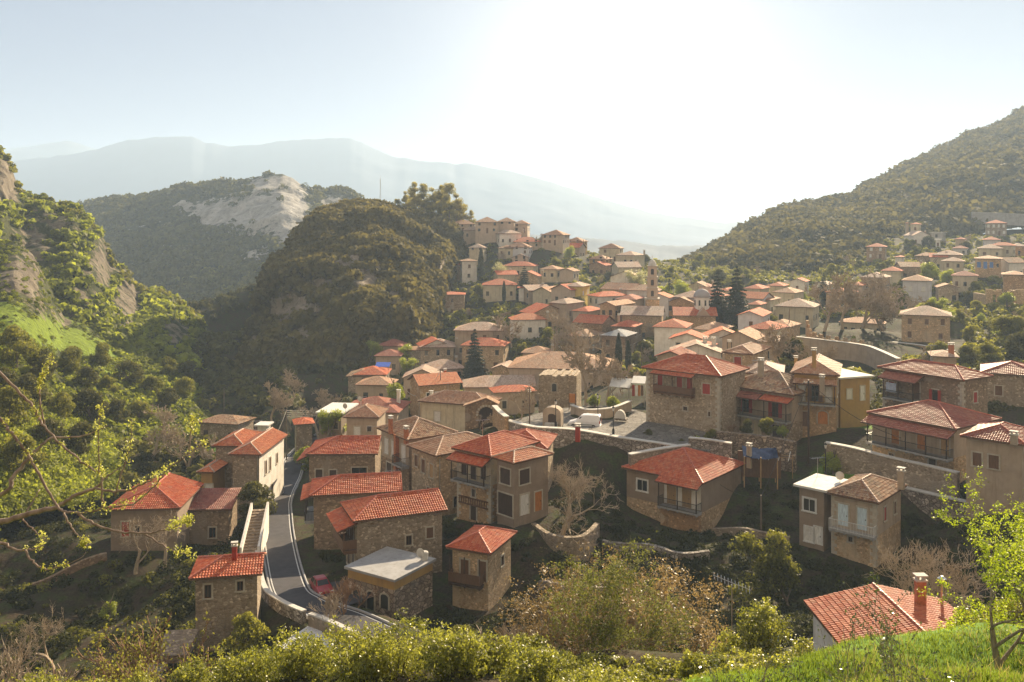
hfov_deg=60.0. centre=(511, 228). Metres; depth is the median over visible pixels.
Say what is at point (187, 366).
dark evergreen
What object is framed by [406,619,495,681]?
evergreen bush
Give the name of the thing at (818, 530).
door
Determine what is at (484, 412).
door
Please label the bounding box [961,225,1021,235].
wooded mountain
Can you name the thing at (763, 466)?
lean to shed
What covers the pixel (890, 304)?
bare tree
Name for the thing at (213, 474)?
plaster house
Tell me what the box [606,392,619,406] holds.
spring bush
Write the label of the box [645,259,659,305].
bell tower
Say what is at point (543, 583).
terrace wall
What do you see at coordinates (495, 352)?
stone house
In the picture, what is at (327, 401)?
bare tree
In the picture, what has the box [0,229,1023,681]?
ground
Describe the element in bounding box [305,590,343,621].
bare bush
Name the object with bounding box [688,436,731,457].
lane wall
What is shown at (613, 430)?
street lamp
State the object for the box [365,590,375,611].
window
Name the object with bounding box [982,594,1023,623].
evergreen bush
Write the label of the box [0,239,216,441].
hillside bushes
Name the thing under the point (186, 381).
evergreen tree
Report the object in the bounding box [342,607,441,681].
evergreen bush
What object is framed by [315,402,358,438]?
flat roofed house
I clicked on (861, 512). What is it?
door
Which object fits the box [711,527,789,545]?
terrace wall
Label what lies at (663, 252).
distant range
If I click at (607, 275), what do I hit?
dark evergreen
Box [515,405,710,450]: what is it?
square paving
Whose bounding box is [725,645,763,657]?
evergreen bush
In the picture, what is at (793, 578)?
broadleaf tree
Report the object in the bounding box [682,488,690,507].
door
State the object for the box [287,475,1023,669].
gully undergrowth
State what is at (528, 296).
plaster house
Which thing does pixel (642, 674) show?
evergreen bush
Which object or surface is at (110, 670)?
budding bush
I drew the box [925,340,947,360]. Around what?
evergreen tree
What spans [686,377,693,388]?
window
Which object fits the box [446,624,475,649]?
bush
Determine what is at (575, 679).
evergreen bush
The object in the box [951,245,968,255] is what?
plaster house
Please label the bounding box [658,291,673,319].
plaster house
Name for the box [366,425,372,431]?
window
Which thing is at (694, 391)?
stone house
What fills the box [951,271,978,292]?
plaster house
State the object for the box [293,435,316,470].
spring bush
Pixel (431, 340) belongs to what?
plaster house
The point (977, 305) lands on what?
evergreen tree
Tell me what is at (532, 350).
stone house
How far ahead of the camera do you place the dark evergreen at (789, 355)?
150.88 m
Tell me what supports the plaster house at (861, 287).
on the ground at (592, 455)
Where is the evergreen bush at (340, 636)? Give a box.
[297,614,392,681]
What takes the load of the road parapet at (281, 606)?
on the ground at (592, 455)
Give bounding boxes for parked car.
[310,574,333,594]
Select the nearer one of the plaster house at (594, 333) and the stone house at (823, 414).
the stone house at (823, 414)
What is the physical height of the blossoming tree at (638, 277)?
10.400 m
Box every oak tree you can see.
[483,542,687,654]
[556,545,739,653]
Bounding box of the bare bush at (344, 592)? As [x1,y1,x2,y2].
[318,575,379,614]
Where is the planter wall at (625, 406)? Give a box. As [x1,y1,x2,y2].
[570,400,631,417]
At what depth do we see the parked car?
79.61 m
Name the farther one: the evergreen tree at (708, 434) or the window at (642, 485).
the evergreen tree at (708, 434)
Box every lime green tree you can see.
[917,489,1023,645]
[931,465,1023,669]
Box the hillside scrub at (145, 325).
[0,145,207,370]
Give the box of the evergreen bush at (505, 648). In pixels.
[459,629,520,674]
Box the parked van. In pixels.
[568,413,601,425]
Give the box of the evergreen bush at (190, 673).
[165,655,211,681]
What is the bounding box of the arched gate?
[463,395,499,430]
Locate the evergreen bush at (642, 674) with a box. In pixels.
[628,666,670,681]
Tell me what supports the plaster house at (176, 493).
on the ground at (592, 455)
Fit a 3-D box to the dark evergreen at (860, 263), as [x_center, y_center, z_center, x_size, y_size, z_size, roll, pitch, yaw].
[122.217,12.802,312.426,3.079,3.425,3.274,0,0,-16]
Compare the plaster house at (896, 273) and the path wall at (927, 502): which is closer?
the path wall at (927, 502)
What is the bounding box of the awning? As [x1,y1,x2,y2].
[375,362,390,366]
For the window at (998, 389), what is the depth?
121.33 m
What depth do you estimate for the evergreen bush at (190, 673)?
35.86 m
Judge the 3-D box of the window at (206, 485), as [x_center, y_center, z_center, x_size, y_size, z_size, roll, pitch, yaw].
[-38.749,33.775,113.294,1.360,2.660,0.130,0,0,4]
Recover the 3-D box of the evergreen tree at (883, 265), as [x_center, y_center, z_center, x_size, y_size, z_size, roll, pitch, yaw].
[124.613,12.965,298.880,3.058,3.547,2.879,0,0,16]
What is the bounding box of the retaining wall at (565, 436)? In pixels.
[501,419,676,452]
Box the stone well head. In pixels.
[614,409,627,420]
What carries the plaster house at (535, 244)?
on the ground at (592, 455)
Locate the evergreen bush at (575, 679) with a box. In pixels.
[553,671,593,681]
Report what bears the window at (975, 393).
in the stone house at (914, 380)
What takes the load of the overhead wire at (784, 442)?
attached to the utility pole at (808, 436)
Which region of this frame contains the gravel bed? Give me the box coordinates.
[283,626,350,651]
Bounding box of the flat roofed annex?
[793,473,848,551]
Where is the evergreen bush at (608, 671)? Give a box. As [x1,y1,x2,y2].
[578,661,631,681]
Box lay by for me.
[324,580,371,604]
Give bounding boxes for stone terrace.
[148,628,198,681]
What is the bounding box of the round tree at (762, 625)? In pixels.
[735,597,794,657]
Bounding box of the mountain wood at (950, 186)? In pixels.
[677,105,1023,272]
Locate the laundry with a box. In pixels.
[886,382,895,390]
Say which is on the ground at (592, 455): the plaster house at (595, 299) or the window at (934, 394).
the plaster house at (595, 299)
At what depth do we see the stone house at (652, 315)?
215.76 m
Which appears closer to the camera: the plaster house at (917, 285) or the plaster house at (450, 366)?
the plaster house at (450, 366)
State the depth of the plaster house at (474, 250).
316.24 m
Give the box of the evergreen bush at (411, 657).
[390,637,435,671]
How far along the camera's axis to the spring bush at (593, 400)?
123.85 m
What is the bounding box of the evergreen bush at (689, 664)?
[673,646,708,678]
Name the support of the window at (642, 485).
in the stone house at (682, 488)
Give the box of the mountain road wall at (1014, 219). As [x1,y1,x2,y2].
[971,212,1023,225]
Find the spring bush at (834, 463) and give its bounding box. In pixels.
[819,441,841,474]
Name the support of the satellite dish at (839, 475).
on the flat roofed annex
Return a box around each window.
[120,521,130,537]
[133,525,141,537]
[202,582,213,599]
[204,483,213,487]
[207,526,216,538]
[234,579,245,592]
[265,459,267,475]
[269,455,271,471]
[315,468,322,477]
[328,469,336,475]
[332,422,338,429]
[346,554,350,564]
[351,466,367,472]
[352,585,361,601]
[353,426,360,434]
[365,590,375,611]
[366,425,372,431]
[379,592,389,610]
[383,436,388,455]
[386,460,391,471]
[390,439,393,457]
[400,443,405,463]
[404,533,413,546]
[413,453,418,467]
[420,457,425,474]
[425,525,434,539]
[428,462,433,479]
[433,410,440,421]
[452,495,456,508]
[459,557,469,574]
[460,463,466,476]
[470,487,475,498]
[479,464,487,481]
[496,490,513,518]
[499,465,511,486]
[500,553,504,568]
[501,400,507,408]
[518,466,530,486]
[551,383,556,391]
[635,477,648,493]
[657,375,663,384]
[676,377,682,387]
[682,405,688,411]
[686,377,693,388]
[701,382,710,395]
[733,356,741,364]
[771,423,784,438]
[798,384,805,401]
[801,496,816,513]
[817,410,828,423]
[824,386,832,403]
[846,388,852,399]
[846,534,854,543]
[883,505,887,522]
[893,499,897,515]
[929,388,940,401]
[970,450,983,467]
[972,391,978,403]
[986,453,1000,470]
[994,385,1003,396]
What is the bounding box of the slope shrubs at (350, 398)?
[314,303,653,434]
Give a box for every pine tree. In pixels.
[394,198,401,204]
[401,191,410,208]
[405,181,425,211]
[413,183,432,210]
[425,187,439,213]
[431,185,451,216]
[436,182,460,218]
[447,193,467,221]
[460,205,470,220]
[468,210,476,223]
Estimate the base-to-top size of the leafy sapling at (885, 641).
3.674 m
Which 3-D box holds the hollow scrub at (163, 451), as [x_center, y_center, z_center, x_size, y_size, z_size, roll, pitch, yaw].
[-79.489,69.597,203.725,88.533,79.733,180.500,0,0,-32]
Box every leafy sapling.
[678,607,870,681]
[697,635,965,681]
[705,572,954,681]
[814,601,928,681]
[888,638,999,681]
[897,659,1022,681]
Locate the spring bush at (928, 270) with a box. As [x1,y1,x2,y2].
[919,256,939,277]
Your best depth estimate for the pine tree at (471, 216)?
353.08 m
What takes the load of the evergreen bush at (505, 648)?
on the ground at (592, 455)
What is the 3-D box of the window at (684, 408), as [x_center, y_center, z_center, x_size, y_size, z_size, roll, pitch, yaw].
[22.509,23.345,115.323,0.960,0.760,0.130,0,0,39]
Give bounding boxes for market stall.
[609,376,645,406]
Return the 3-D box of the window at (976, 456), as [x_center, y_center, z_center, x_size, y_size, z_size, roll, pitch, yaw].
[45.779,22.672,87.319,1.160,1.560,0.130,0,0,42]
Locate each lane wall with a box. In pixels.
[628,443,690,465]
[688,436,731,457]
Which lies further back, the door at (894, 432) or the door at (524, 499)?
the door at (894, 432)
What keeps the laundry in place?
hanging from the stone house at (914, 380)
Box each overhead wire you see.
[743,383,803,394]
[762,384,807,494]
[762,448,845,496]
[809,382,900,437]
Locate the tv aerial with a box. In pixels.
[713,573,749,631]
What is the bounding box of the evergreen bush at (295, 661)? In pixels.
[257,623,334,681]
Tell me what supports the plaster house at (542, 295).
on the ground at (592, 455)
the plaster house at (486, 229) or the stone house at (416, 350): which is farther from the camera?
the plaster house at (486, 229)
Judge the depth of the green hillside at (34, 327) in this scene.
195.63 m
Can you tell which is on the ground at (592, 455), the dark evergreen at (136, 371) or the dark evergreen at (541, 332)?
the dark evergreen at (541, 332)
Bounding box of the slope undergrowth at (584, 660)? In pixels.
[537,649,794,681]
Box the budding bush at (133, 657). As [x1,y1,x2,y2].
[71,610,226,681]
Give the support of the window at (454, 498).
in the stone house at (431, 466)
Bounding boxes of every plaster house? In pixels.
[105,472,203,550]
[196,458,227,487]
[343,403,388,434]
[351,389,433,423]
[353,366,391,392]
[355,376,398,399]
[374,349,402,374]
[379,339,406,350]
[402,364,442,398]
[416,336,446,346]
[417,389,531,430]
[421,356,464,379]
[453,322,504,364]
[456,220,474,236]
[459,258,476,283]
[462,375,535,394]
[463,226,474,244]
[468,244,487,264]
[475,217,497,243]
[482,279,516,302]
[488,384,536,414]
[491,446,553,527]
[493,268,518,288]
[495,228,523,246]
[498,217,515,231]
[498,243,520,258]
[502,261,538,273]
[505,242,532,258]
[507,351,612,400]
[508,311,548,338]
[512,253,530,261]
[513,237,540,250]
[515,220,529,237]
[517,283,547,304]
[517,286,524,301]
[531,286,554,303]
[540,265,564,282]
[542,230,569,253]
[548,298,584,327]
[549,283,575,301]
[560,267,579,281]
[566,328,603,353]
[567,281,590,306]
[570,237,587,254]
[570,243,586,256]
[571,306,599,328]
[587,288,626,307]
[589,255,612,267]
[598,243,623,262]
[600,282,639,293]
[610,260,641,274]
[610,270,638,282]
[616,250,644,266]
[616,294,644,305]
[625,284,662,305]
[652,318,693,359]
[654,346,696,361]
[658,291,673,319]
[668,329,709,346]
[670,339,731,358]
[673,290,695,299]
[687,280,713,290]
[691,321,734,332]
[698,286,722,290]
[703,326,735,359]
[720,327,765,359]
[722,287,735,298]
[735,307,771,330]
[741,291,774,308]
[744,284,770,291]
[744,321,788,336]
[745,355,797,374]
[748,300,766,308]
[756,335,779,360]
[765,296,781,315]
[766,282,788,294]
[773,287,805,303]
[774,298,819,327]
[788,277,810,292]
[811,281,833,292]
[839,317,886,330]
[851,281,865,296]
[880,266,903,283]
[894,255,905,266]
[901,274,933,307]
[902,230,931,245]
[904,222,908,233]
[909,222,921,230]
[927,342,959,364]
[929,232,946,241]
[929,251,947,270]
[933,250,962,258]
[934,239,941,246]
[941,257,964,272]
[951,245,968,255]
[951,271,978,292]
[955,237,965,246]
[959,421,1023,520]
[977,244,1003,256]
[982,236,1000,245]
[993,242,1016,256]
[1001,257,1023,276]
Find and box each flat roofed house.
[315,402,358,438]
[838,368,874,427]
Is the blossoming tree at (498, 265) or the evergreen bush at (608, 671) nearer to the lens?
the evergreen bush at (608, 671)
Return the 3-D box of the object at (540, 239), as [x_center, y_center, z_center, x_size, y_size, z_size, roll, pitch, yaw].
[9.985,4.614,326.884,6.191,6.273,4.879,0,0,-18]
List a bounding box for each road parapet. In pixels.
[255,550,306,623]
[308,612,355,641]
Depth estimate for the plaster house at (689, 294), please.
239.61 m
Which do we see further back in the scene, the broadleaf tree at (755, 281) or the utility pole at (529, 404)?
the broadleaf tree at (755, 281)
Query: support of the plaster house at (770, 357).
on the ground at (592, 455)
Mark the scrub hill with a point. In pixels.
(277, 306)
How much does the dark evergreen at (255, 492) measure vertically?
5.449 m
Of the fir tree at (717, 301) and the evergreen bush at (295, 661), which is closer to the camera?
the evergreen bush at (295, 661)
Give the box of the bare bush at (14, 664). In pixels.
[0,632,82,681]
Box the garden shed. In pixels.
[292,417,314,462]
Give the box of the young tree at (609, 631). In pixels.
[536,530,698,654]
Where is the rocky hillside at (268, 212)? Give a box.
[95,174,355,289]
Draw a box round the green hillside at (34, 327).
[0,241,175,513]
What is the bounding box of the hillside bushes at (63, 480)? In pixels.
[0,359,135,530]
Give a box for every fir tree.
[459,329,489,378]
[710,272,730,323]
[721,266,750,324]
[816,273,828,299]
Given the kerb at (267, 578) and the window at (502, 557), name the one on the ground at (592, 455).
the kerb at (267, 578)
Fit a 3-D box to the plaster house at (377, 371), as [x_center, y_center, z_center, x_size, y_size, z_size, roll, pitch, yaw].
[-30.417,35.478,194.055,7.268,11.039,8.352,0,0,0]
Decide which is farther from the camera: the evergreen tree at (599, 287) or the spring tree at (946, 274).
the evergreen tree at (599, 287)
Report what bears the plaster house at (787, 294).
on the ground at (592, 455)
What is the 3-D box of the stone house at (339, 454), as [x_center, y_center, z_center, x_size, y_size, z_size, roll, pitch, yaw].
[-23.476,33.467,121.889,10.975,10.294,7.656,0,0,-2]
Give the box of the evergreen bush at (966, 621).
[947,603,988,627]
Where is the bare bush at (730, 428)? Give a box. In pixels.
[725,424,738,431]
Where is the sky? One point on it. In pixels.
(718, 111)
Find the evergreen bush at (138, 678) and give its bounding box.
[117,667,157,681]
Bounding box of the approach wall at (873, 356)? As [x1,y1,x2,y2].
[796,336,900,368]
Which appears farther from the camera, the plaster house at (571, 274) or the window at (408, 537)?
the plaster house at (571, 274)
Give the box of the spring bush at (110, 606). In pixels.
[98,591,118,620]
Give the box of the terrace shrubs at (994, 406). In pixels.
[870,332,1023,412]
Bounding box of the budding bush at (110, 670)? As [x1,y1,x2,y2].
[86,650,180,681]
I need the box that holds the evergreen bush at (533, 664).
[493,643,569,681]
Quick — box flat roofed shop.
[344,546,435,618]
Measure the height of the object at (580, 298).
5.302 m
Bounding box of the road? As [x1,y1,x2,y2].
[263,434,394,638]
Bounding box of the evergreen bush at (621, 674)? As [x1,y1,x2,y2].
[605,672,633,681]
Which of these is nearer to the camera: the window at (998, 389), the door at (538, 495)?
the door at (538, 495)
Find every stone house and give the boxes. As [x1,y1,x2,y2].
[188,541,266,652]
[198,414,256,439]
[211,428,262,487]
[227,427,287,518]
[296,435,380,481]
[300,471,402,549]
[326,488,447,572]
[346,368,372,393]
[376,415,457,490]
[406,346,429,367]
[406,431,480,515]
[407,368,462,416]
[419,337,457,363]
[442,291,465,312]
[445,525,516,610]
[446,430,540,523]
[455,264,460,280]
[460,337,510,371]
[490,360,511,374]
[511,423,580,491]
[517,270,543,286]
[519,302,558,327]
[521,344,553,355]
[572,314,619,332]
[589,261,611,274]
[598,299,635,323]
[599,328,636,360]
[610,320,643,343]
[620,305,664,339]
[621,442,752,532]
[641,353,764,431]
[669,296,693,317]
[700,337,717,345]
[708,290,729,302]
[721,342,771,375]
[736,370,825,440]
[774,319,802,337]
[790,347,841,437]
[825,287,858,312]
[825,466,906,567]
[860,399,1001,482]
[861,272,891,295]
[865,243,887,261]
[877,359,993,413]
[894,260,925,278]
[899,305,952,343]
[914,252,929,262]
[934,283,959,303]
[973,255,1002,277]
[980,360,1023,406]
[984,220,1006,235]
[1001,268,1023,291]
[1014,243,1023,256]
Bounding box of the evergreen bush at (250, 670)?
[206,637,281,681]
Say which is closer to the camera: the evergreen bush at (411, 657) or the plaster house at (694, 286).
the evergreen bush at (411, 657)
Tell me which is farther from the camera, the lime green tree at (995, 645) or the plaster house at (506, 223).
the plaster house at (506, 223)
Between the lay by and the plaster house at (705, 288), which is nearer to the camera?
the lay by
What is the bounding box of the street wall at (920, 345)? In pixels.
[892,341,955,351]
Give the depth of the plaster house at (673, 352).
143.98 m
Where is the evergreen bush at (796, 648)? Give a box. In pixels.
[784,634,813,657]
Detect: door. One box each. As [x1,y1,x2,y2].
[271,482,273,495]
[350,527,352,539]
[351,554,354,562]
[469,505,476,520]
[470,466,476,479]
[477,559,487,581]
[479,407,492,427]
[519,492,529,516]
[534,489,542,511]
[667,485,675,503]
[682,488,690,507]
[741,399,751,412]
[768,402,781,417]
[802,410,806,425]
[803,525,814,543]
[809,385,822,401]
[813,525,822,545]
[836,501,849,526]
[856,505,867,530]
[860,385,865,400]
[890,429,899,444]
[914,382,920,399]
[916,434,926,449]
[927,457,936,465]
[940,438,949,454]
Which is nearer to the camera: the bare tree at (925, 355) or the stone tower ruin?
the stone tower ruin
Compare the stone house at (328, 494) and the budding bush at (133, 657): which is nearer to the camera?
the budding bush at (133, 657)
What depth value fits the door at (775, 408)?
113.73 m
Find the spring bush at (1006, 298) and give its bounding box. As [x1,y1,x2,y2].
[997,288,1015,306]
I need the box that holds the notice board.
[569,393,575,408]
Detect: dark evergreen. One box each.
[0,367,19,388]
[14,373,53,406]
[27,349,58,380]
[31,418,67,449]
[61,420,96,453]
[70,388,110,423]
[71,366,99,387]
[104,398,130,424]
[113,360,145,382]
[154,387,179,407]
[177,360,202,379]
[236,480,277,518]
[477,297,486,307]
[506,307,520,318]
[539,326,554,336]
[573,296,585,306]
[604,272,611,279]
[634,340,653,356]
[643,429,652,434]
[710,269,726,282]
[739,419,752,433]
[777,337,802,360]
[854,261,863,266]
[921,235,935,245]
[957,345,977,362]
[960,241,972,252]
[963,291,972,305]
[987,321,997,333]
[1004,331,1023,356]
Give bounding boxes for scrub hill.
[251,208,451,361]
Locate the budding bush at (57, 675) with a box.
[8,660,85,681]
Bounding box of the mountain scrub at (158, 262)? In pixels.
[76,169,364,301]
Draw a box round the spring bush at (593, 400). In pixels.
[586,389,600,407]
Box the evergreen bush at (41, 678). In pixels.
[2,667,68,681]
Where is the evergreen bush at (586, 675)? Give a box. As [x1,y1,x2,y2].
[551,663,607,681]
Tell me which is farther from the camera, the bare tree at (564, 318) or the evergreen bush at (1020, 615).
the bare tree at (564, 318)
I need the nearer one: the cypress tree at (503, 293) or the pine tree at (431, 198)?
the cypress tree at (503, 293)
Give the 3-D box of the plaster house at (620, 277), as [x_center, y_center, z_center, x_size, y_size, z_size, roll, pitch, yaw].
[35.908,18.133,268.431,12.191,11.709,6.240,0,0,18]
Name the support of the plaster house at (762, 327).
on the ground at (592, 455)
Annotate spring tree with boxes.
[317,408,346,436]
[366,340,382,363]
[398,343,413,359]
[399,357,418,373]
[564,246,574,258]
[658,284,672,294]
[673,280,691,294]
[928,297,956,314]
[938,269,953,283]
[976,312,986,320]
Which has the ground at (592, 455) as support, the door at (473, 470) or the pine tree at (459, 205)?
the pine tree at (459, 205)
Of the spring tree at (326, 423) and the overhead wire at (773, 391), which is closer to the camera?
the overhead wire at (773, 391)
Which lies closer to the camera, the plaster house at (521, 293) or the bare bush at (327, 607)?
the bare bush at (327, 607)
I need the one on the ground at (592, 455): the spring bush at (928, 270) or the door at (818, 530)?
the spring bush at (928, 270)
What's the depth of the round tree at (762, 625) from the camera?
41.48 m
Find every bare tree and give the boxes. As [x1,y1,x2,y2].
[0,605,64,681]
[111,514,170,574]
[142,404,184,459]
[142,507,190,568]
[170,430,218,471]
[263,380,296,425]
[281,370,307,398]
[296,403,323,438]
[312,388,342,416]
[465,308,472,315]
[477,413,492,428]
[491,316,521,347]
[496,251,505,259]
[507,383,539,418]
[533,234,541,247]
[543,458,595,514]
[546,309,582,350]
[550,456,622,556]
[556,325,577,344]
[561,322,616,405]
[597,352,640,405]
[638,347,653,362]
[643,323,653,337]
[760,323,801,362]
[791,342,811,360]
[803,269,859,331]
[811,344,838,359]
[831,272,876,329]
[842,253,850,262]
[857,268,905,329]
[863,288,910,330]
[865,538,965,601]
[897,537,994,611]
[905,295,923,308]
[920,346,931,360]
[959,308,972,316]
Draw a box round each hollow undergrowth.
[0,369,300,681]
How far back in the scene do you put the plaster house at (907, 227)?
380.11 m
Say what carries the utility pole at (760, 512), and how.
on the ground at (592, 455)
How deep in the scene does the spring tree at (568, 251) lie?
316.88 m
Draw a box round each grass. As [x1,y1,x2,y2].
[560,611,1023,681]
[666,618,1023,681]
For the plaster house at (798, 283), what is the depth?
265.31 m
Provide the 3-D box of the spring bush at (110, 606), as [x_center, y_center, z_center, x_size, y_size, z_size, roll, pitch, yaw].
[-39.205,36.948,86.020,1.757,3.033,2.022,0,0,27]
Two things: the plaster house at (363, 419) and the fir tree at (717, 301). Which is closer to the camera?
the plaster house at (363, 419)
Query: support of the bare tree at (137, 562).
on the ground at (592, 455)
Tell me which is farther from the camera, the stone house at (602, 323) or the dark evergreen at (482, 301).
the dark evergreen at (482, 301)
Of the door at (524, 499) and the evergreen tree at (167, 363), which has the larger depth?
the evergreen tree at (167, 363)
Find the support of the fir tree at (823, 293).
on the ground at (592, 455)
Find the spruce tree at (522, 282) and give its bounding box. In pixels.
[516,266,529,295]
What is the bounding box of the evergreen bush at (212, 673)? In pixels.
[197,651,254,681]
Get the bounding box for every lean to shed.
[188,487,241,544]
[738,445,780,488]
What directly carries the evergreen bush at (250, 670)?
on the ground at (592, 455)
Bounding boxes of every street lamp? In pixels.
[554,399,556,426]
[612,405,614,434]
[824,442,826,474]
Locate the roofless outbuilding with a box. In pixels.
[254,421,273,430]
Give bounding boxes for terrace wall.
[32,552,106,587]
[480,311,510,318]
[538,580,629,597]
[602,539,709,562]
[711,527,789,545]
[805,320,864,343]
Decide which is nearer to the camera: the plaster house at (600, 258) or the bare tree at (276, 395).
the bare tree at (276, 395)
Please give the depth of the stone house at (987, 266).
268.61 m
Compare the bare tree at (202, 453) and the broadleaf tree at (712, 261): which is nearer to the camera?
the bare tree at (202, 453)
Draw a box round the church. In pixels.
[672,289,717,329]
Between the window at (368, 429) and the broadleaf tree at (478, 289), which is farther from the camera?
the broadleaf tree at (478, 289)
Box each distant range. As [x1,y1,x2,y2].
[3,141,95,160]
[13,136,1021,245]
[530,234,705,260]
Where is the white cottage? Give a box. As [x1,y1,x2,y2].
[803,573,955,650]
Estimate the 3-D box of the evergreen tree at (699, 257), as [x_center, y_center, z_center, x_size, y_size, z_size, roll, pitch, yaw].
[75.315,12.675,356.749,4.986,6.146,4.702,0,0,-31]
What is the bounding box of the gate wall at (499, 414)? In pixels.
[492,405,508,430]
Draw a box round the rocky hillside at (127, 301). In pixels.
[0,159,193,357]
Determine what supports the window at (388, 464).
in the stone house at (396, 438)
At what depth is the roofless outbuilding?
150.41 m
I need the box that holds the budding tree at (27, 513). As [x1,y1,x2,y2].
[0,352,208,572]
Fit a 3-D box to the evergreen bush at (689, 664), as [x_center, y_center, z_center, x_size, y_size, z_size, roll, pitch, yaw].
[5.492,13.986,27.049,1.389,2.287,1.222,0,0,0]
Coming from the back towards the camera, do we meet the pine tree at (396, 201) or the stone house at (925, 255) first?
the pine tree at (396, 201)
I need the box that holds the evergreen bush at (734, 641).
[707,627,750,655]
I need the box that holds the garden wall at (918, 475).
[824,441,959,497]
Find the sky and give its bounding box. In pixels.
[0,0,1023,222]
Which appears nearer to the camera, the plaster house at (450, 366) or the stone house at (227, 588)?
the stone house at (227, 588)
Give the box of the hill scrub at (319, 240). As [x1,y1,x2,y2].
[231,197,468,370]
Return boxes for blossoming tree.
[491,261,506,278]
[623,269,647,283]
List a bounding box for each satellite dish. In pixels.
[416,548,424,559]
[835,472,843,479]
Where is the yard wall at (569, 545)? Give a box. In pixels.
[531,522,599,561]
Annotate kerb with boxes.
[262,433,315,618]
[291,463,397,626]
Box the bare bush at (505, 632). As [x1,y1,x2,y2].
[450,617,548,645]
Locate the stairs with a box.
[239,502,268,552]
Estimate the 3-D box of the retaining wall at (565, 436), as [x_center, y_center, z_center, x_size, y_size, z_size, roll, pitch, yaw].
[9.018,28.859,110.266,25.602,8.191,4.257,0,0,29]
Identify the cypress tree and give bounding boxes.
[478,248,484,279]
[502,281,505,302]
[615,333,622,368]
[625,340,631,367]
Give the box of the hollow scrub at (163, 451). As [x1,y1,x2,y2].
[13,336,308,529]
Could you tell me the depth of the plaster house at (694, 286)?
260.99 m
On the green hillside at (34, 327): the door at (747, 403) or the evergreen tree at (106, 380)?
the evergreen tree at (106, 380)
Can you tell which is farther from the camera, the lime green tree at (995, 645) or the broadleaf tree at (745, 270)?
the broadleaf tree at (745, 270)
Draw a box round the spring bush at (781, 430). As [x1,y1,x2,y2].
[776,422,788,437]
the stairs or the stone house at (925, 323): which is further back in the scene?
the stone house at (925, 323)
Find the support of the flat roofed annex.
on the ground at (592, 455)
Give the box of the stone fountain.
[543,405,562,426]
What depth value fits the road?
88.63 m
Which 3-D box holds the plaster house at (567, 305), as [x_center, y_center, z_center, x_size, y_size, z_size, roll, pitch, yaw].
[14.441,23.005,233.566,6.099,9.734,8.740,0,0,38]
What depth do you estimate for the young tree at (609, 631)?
36.48 m
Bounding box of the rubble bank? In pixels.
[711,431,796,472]
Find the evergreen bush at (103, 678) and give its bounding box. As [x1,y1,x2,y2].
[62,675,117,681]
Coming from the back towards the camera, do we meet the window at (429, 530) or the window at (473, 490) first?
the window at (473, 490)
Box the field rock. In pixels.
[665,679,682,681]
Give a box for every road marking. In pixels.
[265,455,363,637]
[288,464,390,626]
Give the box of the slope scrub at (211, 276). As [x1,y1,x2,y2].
[171,249,270,301]
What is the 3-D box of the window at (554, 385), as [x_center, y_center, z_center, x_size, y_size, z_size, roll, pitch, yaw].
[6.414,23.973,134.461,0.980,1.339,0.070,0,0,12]
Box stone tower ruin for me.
[539,369,580,412]
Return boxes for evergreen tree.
[0,324,40,366]
[0,385,34,429]
[0,433,47,475]
[47,391,75,417]
[57,345,83,372]
[88,342,111,365]
[98,375,119,392]
[126,399,154,420]
[138,375,165,393]
[160,356,179,374]
[172,376,195,397]
[219,611,271,660]
[514,335,520,344]
[540,327,553,344]
[550,257,563,267]
[597,282,605,291]
[630,351,642,362]
[694,253,704,264]
[703,429,717,438]
[732,267,743,274]
[758,417,777,435]
[770,314,777,320]
[819,248,829,259]
[822,263,836,277]
[836,265,843,272]
[877,262,885,269]
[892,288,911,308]
[897,278,902,288]
[903,238,912,247]
[910,245,921,256]
[919,301,934,306]
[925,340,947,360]
[968,281,982,291]
[970,300,983,309]
[976,341,1004,361]
[990,315,1019,335]
[1000,315,1023,335]
[1012,309,1023,316]
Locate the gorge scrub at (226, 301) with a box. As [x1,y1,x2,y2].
[186,283,349,388]
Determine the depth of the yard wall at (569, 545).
87.56 m
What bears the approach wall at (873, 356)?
on the ground at (592, 455)
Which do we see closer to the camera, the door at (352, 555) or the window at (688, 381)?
the door at (352, 555)
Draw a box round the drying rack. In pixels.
[758,451,792,478]
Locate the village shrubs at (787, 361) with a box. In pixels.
[439,233,1023,418]
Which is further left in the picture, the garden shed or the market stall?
the garden shed
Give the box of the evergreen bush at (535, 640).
[501,631,549,662]
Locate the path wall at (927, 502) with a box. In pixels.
[901,486,965,524]
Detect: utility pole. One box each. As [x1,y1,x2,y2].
[283,409,289,459]
[529,387,529,422]
[760,495,761,529]
[803,380,813,463]
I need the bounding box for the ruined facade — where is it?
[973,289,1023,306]
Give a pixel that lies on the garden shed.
(303, 428)
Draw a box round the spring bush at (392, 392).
[386,375,405,399]
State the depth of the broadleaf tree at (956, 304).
227.45 m
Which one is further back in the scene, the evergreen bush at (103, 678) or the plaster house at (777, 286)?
the plaster house at (777, 286)
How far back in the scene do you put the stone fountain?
115.27 m
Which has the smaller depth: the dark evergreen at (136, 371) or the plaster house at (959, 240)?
the dark evergreen at (136, 371)
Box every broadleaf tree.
[474,285,482,294]
[517,342,526,354]
[648,355,656,362]
[691,260,698,267]
[708,258,715,266]
[725,280,731,286]
[726,527,791,607]
[743,268,750,273]
[748,279,758,285]
[760,554,802,605]
[883,239,891,247]
[883,259,892,267]
[953,302,960,308]
[955,309,965,322]
[958,352,971,364]
[961,325,976,339]
[974,239,982,245]
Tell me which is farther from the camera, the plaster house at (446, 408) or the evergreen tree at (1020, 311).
the evergreen tree at (1020, 311)

